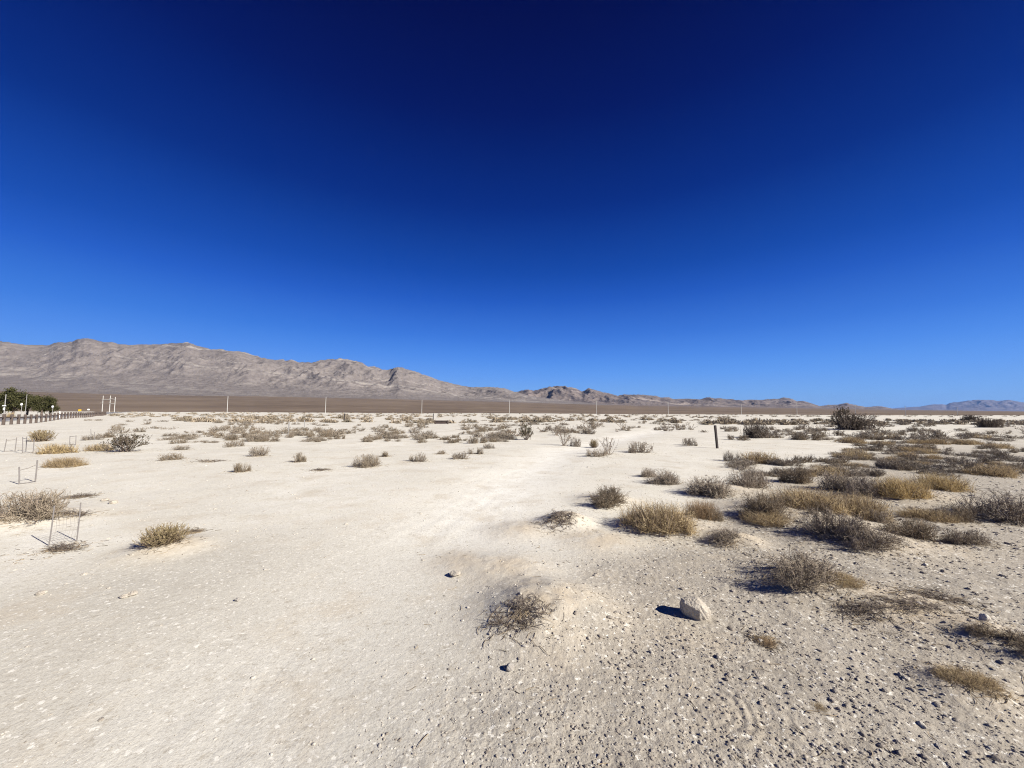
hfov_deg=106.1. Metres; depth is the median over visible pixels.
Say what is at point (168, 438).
grey shrub
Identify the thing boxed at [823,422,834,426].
grey shrub
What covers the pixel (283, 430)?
brown shrub
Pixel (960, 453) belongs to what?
grey shrub
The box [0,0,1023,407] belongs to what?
sky
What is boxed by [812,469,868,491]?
grey shrub
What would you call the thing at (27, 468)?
plant cage
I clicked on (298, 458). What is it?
brown shrub
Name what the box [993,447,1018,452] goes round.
brown shrub
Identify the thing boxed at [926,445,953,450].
brown shrub
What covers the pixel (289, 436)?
brown shrub
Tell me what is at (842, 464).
brown shrub
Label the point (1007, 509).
grey shrub
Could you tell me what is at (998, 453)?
brown shrub
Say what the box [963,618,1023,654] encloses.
brown shrub
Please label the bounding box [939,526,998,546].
grey shrub
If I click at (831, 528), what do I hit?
grey shrub
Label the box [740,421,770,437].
dark bush
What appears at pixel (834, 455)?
straw bunchgrass
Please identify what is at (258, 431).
grey shrub
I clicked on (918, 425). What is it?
grey shrub
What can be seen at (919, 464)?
grey shrub
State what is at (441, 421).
wooden bench
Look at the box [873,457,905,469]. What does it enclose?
grey shrub
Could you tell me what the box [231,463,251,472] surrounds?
brown shrub
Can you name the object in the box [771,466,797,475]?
grey shrub
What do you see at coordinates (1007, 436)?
brown shrub
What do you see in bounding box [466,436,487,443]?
brown shrub
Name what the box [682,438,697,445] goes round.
grey shrub
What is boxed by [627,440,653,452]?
grey shrub
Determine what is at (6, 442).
plant cage
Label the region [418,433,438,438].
grey shrub
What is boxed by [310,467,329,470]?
dead twig mat
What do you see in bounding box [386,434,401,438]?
grey shrub
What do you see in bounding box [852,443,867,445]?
brown shrub
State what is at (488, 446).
grey shrub
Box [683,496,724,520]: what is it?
reddish bunchgrass
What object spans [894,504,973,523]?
straw bunchgrass
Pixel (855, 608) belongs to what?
dead twig mat
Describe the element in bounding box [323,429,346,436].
grey shrub
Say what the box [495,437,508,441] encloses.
grey shrub
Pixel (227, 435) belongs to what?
grey shrub
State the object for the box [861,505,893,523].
grey shrub
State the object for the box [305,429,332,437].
brown shrub
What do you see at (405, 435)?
grey shrub
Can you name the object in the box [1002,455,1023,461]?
grey shrub
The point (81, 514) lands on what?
dead twig mat
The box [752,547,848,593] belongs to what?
grey shrub
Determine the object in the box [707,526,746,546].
grey shrub
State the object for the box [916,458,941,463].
grey shrub
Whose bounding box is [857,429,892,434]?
grey shrub
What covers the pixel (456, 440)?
brown shrub
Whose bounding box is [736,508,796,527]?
straw bunchgrass
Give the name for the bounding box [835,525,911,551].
grey shrub
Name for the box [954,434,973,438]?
grey shrub
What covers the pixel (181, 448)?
grey shrub
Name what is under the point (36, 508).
grey shrub
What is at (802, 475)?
brown shrub
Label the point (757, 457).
straw bunchgrass
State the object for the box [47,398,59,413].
shade tree
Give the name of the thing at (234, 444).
brown shrub
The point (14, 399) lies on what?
shade tree
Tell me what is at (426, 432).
grey shrub
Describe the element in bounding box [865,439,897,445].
straw bunchgrass
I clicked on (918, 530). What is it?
brown shrub
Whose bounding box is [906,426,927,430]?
brown shrub
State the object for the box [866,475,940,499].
golden bunchgrass
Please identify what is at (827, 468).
straw bunchgrass
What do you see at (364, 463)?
grey shrub
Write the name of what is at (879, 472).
grey shrub
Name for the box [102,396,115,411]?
pole frame
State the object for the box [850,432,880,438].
grey shrub
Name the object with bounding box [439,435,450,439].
brown shrub
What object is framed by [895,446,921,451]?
straw bunchgrass
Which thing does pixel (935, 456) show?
straw bunchgrass
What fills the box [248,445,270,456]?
grey shrub
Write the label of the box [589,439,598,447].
olive shrub
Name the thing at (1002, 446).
straw bunchgrass
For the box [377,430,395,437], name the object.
brown shrub
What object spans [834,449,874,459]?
straw bunchgrass
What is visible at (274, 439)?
brown shrub
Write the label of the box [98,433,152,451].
creosote bush
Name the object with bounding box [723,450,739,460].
grey shrub
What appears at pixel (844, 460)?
brown shrub
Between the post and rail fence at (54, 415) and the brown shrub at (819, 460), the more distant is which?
the post and rail fence at (54, 415)
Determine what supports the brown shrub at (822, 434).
on the ground
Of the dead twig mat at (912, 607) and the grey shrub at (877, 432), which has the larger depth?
the grey shrub at (877, 432)
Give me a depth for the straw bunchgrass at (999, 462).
11.95 m
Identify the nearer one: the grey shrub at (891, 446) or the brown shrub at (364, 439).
the grey shrub at (891, 446)
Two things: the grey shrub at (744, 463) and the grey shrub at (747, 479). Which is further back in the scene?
the grey shrub at (744, 463)
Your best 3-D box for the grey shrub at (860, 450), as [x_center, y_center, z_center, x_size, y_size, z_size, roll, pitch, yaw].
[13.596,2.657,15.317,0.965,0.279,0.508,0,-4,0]
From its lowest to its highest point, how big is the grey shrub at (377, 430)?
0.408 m
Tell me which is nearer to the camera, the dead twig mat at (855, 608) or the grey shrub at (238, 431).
the dead twig mat at (855, 608)
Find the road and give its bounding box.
[0,412,121,420]
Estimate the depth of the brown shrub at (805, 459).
12.23 m
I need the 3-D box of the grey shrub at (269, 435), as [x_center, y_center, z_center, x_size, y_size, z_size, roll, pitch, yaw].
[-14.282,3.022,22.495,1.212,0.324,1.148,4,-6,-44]
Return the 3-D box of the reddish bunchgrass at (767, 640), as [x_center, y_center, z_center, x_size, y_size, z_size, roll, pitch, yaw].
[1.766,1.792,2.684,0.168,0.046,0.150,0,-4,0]
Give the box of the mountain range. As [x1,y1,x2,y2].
[0,338,636,405]
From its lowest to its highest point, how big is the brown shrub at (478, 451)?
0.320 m
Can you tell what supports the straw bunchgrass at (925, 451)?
on the ground
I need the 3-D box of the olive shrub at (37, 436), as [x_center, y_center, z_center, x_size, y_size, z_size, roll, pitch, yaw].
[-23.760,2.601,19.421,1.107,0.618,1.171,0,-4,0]
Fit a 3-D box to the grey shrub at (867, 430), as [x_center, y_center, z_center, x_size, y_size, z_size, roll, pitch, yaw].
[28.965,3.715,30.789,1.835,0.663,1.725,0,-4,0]
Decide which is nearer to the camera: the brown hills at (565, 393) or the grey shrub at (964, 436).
the grey shrub at (964, 436)
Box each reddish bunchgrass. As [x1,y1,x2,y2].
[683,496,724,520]
[755,635,776,646]
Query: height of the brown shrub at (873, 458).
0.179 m
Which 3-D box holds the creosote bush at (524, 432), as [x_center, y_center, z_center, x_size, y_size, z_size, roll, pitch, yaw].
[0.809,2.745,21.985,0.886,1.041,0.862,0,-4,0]
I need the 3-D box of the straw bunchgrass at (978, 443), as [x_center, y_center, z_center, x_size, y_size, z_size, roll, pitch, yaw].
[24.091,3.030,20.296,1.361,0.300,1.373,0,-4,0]
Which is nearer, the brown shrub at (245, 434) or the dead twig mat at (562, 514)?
the dead twig mat at (562, 514)
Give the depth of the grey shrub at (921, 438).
21.54 m
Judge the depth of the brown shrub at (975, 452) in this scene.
15.20 m
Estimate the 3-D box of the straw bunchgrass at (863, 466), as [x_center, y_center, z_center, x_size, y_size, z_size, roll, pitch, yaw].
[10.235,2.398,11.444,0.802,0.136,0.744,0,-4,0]
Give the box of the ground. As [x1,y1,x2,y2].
[0,391,1023,767]
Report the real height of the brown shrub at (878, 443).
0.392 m
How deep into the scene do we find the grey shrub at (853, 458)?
12.96 m
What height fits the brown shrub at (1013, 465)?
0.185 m
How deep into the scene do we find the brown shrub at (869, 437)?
23.40 m
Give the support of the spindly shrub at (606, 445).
on the ground
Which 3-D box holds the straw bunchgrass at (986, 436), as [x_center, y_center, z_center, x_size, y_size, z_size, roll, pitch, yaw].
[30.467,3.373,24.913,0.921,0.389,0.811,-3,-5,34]
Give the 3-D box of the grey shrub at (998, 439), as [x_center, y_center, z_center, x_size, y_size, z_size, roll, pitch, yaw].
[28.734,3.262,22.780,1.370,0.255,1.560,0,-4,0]
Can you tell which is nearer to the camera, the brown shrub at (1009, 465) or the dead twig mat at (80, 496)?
the dead twig mat at (80, 496)
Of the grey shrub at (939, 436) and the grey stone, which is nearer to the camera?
the grey stone
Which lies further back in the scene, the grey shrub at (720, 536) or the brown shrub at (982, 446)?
the brown shrub at (982, 446)
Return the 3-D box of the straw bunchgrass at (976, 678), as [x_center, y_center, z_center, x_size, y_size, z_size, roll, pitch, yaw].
[2.664,1.703,2.252,0.391,0.080,0.286,-2,-5,29]
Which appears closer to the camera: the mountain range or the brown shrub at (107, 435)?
the brown shrub at (107, 435)
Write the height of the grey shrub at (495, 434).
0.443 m
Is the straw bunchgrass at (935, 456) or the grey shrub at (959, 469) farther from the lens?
the straw bunchgrass at (935, 456)
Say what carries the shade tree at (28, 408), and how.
on the ground
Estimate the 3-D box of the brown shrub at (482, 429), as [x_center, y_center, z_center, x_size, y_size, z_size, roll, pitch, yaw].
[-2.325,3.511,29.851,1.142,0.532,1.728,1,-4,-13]
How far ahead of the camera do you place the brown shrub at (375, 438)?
21.43 m
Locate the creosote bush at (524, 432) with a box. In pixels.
[518,424,532,439]
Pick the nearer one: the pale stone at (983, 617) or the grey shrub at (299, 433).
the pale stone at (983, 617)
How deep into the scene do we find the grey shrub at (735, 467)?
10.95 m
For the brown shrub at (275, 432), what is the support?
on the ground
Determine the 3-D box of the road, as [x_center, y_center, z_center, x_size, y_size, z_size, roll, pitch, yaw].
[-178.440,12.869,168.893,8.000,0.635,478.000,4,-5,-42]
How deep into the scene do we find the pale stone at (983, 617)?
2.85 m
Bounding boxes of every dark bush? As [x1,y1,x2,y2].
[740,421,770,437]
[833,413,882,429]
[960,414,980,420]
[974,418,1002,427]
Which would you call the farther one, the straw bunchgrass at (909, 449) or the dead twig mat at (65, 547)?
the straw bunchgrass at (909, 449)
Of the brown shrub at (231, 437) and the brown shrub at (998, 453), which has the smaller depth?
the brown shrub at (998, 453)
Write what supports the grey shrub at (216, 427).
on the ground
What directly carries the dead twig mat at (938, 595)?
on the ground
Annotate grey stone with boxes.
[506,663,513,670]
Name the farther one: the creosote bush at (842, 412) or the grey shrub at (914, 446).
the creosote bush at (842, 412)
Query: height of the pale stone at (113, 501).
0.064 m
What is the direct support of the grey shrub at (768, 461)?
on the ground
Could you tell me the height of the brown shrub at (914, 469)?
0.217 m
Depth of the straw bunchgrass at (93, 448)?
15.05 m
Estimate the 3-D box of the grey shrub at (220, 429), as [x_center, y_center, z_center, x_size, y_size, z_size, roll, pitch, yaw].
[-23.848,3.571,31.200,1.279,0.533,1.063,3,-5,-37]
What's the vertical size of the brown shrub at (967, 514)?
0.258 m
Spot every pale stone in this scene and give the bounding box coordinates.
[35,590,47,594]
[109,500,118,503]
[119,594,128,598]
[128,590,137,596]
[449,570,460,576]
[978,613,990,621]
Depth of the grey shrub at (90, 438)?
20.54 m
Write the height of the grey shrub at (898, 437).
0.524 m
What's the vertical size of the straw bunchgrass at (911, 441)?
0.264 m
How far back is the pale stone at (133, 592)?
3.30 m
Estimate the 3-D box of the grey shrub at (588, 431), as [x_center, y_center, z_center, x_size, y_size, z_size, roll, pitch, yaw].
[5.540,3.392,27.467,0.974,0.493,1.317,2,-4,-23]
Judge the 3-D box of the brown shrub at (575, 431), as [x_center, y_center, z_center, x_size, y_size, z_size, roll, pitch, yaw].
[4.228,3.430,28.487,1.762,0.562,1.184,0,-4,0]
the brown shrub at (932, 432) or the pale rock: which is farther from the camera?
the brown shrub at (932, 432)
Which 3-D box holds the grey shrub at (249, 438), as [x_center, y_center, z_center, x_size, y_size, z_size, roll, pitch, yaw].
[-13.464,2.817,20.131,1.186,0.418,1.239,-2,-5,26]
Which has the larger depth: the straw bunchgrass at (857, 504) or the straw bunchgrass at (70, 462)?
the straw bunchgrass at (70, 462)
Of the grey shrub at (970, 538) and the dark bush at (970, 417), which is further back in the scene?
the dark bush at (970, 417)
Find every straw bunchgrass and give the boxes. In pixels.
[39,455,92,467]
[79,443,113,450]
[615,494,704,538]
[731,450,779,464]
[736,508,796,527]
[767,484,860,515]
[808,464,853,477]
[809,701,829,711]
[823,568,869,590]
[824,490,896,523]
[829,437,869,443]
[830,453,841,456]
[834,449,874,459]
[844,462,873,467]
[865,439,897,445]
[892,451,917,457]
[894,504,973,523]
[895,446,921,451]
[900,439,941,443]
[913,447,938,453]
[921,453,945,459]
[924,660,1016,702]
[926,439,951,444]
[950,439,977,444]
[951,439,984,444]
[958,465,1022,478]
[971,463,1023,475]
[973,434,992,438]
[980,442,1014,448]
[981,461,1008,464]
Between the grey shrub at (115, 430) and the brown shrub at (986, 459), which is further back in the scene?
the grey shrub at (115, 430)
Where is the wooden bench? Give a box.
[434,420,448,423]
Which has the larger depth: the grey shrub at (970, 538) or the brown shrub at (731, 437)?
the brown shrub at (731, 437)
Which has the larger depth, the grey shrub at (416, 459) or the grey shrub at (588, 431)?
the grey shrub at (588, 431)
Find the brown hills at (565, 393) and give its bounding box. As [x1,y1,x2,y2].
[517,386,898,409]
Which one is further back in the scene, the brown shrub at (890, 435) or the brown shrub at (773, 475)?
the brown shrub at (890, 435)
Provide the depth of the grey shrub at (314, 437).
20.45 m
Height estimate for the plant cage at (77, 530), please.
0.509 m
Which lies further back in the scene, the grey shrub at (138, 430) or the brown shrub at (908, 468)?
the grey shrub at (138, 430)
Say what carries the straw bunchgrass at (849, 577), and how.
on the ground
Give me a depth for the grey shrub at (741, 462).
11.84 m
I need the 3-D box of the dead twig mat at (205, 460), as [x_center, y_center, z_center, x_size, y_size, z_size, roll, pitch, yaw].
[-9.363,2.350,11.928,0.783,0.102,0.661,-1,-4,14]
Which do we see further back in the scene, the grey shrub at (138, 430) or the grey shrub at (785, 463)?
the grey shrub at (138, 430)
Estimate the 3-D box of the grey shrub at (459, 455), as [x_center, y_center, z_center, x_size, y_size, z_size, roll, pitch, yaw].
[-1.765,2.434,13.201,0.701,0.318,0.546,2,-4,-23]
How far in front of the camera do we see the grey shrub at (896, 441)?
20.41 m
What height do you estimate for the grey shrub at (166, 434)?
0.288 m
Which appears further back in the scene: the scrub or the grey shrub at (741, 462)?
the scrub
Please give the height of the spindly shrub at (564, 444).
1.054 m
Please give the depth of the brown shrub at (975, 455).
14.05 m
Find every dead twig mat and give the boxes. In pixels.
[36,541,87,553]
[55,508,91,517]
[63,491,98,499]
[190,459,226,461]
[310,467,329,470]
[529,509,583,531]
[828,599,896,619]
[863,593,960,615]
[897,587,978,605]
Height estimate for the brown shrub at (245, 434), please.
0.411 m
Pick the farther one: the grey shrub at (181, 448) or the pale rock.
the grey shrub at (181, 448)
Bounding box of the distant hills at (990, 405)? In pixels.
[893,400,1023,410]
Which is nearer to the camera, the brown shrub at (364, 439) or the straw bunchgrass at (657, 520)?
the straw bunchgrass at (657, 520)
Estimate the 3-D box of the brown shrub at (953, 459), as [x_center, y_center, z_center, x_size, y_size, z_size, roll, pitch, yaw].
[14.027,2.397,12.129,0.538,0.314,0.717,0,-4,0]
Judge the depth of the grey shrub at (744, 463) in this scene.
11.25 m
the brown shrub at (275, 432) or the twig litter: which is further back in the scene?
the brown shrub at (275, 432)
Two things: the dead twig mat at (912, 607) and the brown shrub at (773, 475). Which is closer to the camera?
the dead twig mat at (912, 607)
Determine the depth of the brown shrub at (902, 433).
27.76 m
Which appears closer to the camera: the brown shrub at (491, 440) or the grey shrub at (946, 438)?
the brown shrub at (491, 440)
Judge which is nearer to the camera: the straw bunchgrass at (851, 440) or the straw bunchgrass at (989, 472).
the straw bunchgrass at (989, 472)
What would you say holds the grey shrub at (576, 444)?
on the ground
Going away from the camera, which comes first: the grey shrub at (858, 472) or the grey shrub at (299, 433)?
the grey shrub at (858, 472)
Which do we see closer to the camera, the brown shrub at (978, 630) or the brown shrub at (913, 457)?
the brown shrub at (978, 630)
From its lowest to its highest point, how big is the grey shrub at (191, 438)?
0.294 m
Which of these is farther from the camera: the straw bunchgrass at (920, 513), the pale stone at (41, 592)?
the straw bunchgrass at (920, 513)
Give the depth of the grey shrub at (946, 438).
22.32 m
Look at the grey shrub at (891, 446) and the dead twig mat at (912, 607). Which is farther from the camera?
the grey shrub at (891, 446)
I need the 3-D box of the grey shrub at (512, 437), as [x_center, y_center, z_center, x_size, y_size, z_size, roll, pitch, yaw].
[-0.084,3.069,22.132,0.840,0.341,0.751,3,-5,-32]
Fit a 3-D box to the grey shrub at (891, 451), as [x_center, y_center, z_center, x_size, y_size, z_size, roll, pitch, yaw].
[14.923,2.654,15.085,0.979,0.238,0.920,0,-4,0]
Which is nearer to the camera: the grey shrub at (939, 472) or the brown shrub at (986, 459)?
the grey shrub at (939, 472)
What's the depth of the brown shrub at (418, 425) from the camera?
37.01 m
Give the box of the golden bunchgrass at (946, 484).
[907,470,980,492]
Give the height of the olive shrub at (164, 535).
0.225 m
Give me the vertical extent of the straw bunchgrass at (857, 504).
0.396 m
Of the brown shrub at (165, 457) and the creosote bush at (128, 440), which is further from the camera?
the creosote bush at (128, 440)
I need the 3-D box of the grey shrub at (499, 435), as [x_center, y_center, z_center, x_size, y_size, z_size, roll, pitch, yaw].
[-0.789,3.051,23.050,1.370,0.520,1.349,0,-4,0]
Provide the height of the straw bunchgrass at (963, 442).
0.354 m
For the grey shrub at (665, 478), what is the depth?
8.62 m
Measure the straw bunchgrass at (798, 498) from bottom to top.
0.348 m
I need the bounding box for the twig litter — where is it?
[0,448,1023,767]
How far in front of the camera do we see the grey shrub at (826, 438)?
22.93 m
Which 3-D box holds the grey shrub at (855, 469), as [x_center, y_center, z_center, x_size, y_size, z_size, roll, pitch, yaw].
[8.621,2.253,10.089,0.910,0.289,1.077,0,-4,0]
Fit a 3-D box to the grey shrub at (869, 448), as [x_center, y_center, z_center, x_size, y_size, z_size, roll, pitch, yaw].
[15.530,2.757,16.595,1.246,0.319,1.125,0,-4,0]
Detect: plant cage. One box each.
[4,437,16,451]
[18,460,37,483]
[22,436,34,452]
[48,503,80,545]
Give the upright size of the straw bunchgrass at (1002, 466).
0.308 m
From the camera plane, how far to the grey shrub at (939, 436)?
24.31 m
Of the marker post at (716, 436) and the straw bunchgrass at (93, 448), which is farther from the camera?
the marker post at (716, 436)
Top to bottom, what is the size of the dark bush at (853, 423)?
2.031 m
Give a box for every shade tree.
[0,386,29,413]
[18,392,43,414]
[23,393,57,413]
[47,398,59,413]
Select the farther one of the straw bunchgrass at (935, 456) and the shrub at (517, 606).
the straw bunchgrass at (935, 456)
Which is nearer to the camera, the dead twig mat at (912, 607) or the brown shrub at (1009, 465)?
the dead twig mat at (912, 607)
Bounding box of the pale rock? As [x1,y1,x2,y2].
[680,596,710,620]
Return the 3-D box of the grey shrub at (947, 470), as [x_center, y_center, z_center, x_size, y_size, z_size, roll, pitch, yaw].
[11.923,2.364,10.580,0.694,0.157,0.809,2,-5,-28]
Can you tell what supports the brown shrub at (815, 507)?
on the ground
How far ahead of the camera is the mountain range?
5715.47 m
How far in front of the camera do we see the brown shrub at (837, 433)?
27.46 m
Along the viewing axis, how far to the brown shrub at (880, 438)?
22.83 m
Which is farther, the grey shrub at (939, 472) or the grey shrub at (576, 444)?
the grey shrub at (576, 444)
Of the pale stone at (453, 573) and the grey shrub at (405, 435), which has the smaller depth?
the pale stone at (453, 573)
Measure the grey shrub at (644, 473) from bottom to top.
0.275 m
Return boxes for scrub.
[108,411,1023,424]
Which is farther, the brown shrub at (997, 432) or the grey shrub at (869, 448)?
the brown shrub at (997, 432)
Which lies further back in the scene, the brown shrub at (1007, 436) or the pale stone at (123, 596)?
the brown shrub at (1007, 436)
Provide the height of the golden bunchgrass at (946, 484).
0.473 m
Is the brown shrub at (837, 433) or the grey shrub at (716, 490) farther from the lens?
the brown shrub at (837, 433)
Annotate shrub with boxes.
[0,487,71,524]
[28,430,58,441]
[80,434,105,440]
[95,432,113,437]
[107,425,122,429]
[107,427,133,433]
[131,427,145,431]
[132,521,194,547]
[155,436,180,440]
[156,452,183,460]
[162,432,178,435]
[169,437,190,443]
[171,444,191,449]
[184,435,197,439]
[203,430,224,436]
[206,426,228,431]
[209,425,225,430]
[220,432,236,438]
[222,439,243,446]
[224,433,239,440]
[227,427,248,433]
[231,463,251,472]
[239,432,251,437]
[240,434,262,441]
[246,434,268,439]
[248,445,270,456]
[253,431,280,435]
[256,428,271,433]
[256,433,277,438]
[263,437,280,441]
[274,426,298,433]
[274,434,293,437]
[288,430,304,435]
[291,431,307,435]
[293,452,306,461]
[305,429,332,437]
[307,436,328,440]
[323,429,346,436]
[351,454,381,467]
[360,437,373,441]
[364,435,381,439]
[372,428,385,431]
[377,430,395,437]
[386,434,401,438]
[393,434,409,438]
[408,430,434,436]
[409,452,426,461]
[411,434,425,439]
[416,422,428,427]
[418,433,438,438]
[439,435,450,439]
[443,437,463,442]
[451,451,468,459]
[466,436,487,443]
[467,447,483,453]
[472,431,484,436]
[477,426,488,431]
[483,443,494,448]
[484,438,496,441]
[486,432,509,438]
[486,592,557,636]
[488,431,507,438]
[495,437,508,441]
[505,434,518,439]
[556,425,577,445]
[558,428,578,432]
[570,438,581,446]
[583,428,595,433]
[585,449,608,456]
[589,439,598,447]
[589,483,630,508]
[600,437,618,453]
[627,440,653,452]
[639,468,657,476]
[644,468,683,484]
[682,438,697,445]
[683,475,736,498]
[705,507,724,520]
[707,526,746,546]
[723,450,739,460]
[724,457,760,466]
[725,460,756,468]
[726,434,751,440]
[726,465,772,490]
[731,464,744,469]
[736,490,797,517]
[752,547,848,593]
[763,459,794,465]
[764,471,777,476]
[767,430,788,434]
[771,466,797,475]
[773,458,803,466]
[777,466,816,484]
[786,453,817,463]
[789,431,820,440]
[794,506,875,549]
[800,501,837,515]
[802,429,825,433]
[808,431,825,438]
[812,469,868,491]
[814,456,835,463]
[818,429,844,435]
[818,464,866,475]
[819,436,835,439]
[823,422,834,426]
[829,458,859,469]
[833,454,852,462]
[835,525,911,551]
[837,468,869,476]
[841,432,875,439]
[841,448,864,451]
[841,475,885,497]
[843,455,862,460]
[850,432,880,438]
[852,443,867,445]
[852,445,888,451]
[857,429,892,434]
[857,463,886,476]
[861,426,887,433]
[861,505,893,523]
[869,456,909,461]
[871,441,884,447]
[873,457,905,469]
[875,435,886,440]
[876,517,948,541]
[878,431,896,438]
[878,449,908,453]
[884,444,911,447]
[888,439,907,443]
[893,433,928,439]
[894,442,927,448]
[894,461,914,470]
[896,464,927,472]
[898,429,919,435]
[898,457,921,467]
[900,452,927,460]
[902,461,931,470]
[905,436,933,440]
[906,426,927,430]
[909,460,948,471]
[912,423,931,426]
[916,432,949,438]
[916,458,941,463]
[916,469,962,476]
[917,431,955,438]
[918,429,946,435]
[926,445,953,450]
[928,503,982,522]
[933,467,967,473]
[934,437,955,440]
[939,458,985,468]
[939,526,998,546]
[941,451,972,456]
[941,486,1023,527]
[944,456,969,462]
[946,466,978,472]
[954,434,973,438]
[959,432,983,437]
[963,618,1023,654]
[970,453,990,457]
[971,450,994,453]
[972,454,1006,461]
[974,443,996,449]
[974,457,993,463]
[981,437,1017,441]
[983,430,1012,433]
[987,450,1016,458]
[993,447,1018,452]
[994,435,1023,438]
[994,463,1023,468]
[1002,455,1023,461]
[1007,462,1023,466]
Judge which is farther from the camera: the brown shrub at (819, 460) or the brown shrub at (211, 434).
the brown shrub at (211, 434)
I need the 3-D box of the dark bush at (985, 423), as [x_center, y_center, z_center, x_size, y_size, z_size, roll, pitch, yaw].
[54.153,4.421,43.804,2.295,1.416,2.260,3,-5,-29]
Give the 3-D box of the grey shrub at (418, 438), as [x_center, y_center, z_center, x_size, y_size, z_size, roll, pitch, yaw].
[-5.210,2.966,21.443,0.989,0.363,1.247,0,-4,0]
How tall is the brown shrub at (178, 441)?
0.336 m
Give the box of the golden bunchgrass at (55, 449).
[31,442,79,453]
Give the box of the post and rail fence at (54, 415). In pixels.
[0,411,106,424]
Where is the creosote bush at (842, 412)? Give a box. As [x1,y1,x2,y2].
[830,405,849,428]
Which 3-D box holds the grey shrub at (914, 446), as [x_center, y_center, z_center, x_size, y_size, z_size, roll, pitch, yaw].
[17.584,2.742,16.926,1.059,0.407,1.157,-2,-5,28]
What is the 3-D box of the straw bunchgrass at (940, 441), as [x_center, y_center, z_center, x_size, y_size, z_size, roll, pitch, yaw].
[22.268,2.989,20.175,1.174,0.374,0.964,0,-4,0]
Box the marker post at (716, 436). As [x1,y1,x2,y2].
[714,425,718,447]
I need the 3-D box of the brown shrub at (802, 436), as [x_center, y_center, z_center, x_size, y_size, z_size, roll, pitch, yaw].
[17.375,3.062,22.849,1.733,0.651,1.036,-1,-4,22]
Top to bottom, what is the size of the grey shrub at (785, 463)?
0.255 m
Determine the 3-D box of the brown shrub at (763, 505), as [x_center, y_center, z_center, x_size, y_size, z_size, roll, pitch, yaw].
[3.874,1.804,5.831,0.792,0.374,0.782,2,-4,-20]
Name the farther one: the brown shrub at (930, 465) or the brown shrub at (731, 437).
the brown shrub at (731, 437)
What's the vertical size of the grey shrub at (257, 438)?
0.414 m
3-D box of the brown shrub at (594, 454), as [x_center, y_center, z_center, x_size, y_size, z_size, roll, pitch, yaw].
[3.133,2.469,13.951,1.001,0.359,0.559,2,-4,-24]
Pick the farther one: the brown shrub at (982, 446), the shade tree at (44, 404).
the shade tree at (44, 404)
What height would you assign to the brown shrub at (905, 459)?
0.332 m
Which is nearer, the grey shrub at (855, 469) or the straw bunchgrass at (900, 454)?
the grey shrub at (855, 469)
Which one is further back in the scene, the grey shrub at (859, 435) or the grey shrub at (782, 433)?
the grey shrub at (782, 433)
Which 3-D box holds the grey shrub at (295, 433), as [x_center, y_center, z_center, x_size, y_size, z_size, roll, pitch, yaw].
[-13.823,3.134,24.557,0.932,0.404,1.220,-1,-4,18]
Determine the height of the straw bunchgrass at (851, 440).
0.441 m
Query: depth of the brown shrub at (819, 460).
12.15 m
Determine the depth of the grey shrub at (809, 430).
30.17 m
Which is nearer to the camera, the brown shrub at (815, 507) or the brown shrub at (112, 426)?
the brown shrub at (815, 507)
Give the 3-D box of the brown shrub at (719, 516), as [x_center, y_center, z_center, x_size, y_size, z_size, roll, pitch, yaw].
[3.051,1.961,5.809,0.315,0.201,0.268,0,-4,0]
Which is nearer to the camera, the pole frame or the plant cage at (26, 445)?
the plant cage at (26, 445)
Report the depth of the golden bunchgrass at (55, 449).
14.06 m
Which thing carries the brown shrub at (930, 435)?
on the ground
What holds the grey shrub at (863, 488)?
on the ground
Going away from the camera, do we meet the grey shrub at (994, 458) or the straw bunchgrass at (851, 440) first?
the grey shrub at (994, 458)
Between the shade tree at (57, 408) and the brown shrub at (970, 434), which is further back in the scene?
the shade tree at (57, 408)
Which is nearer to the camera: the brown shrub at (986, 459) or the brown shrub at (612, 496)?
the brown shrub at (612, 496)
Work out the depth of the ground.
3.21 m
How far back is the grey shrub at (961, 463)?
11.27 m
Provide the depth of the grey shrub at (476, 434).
23.91 m

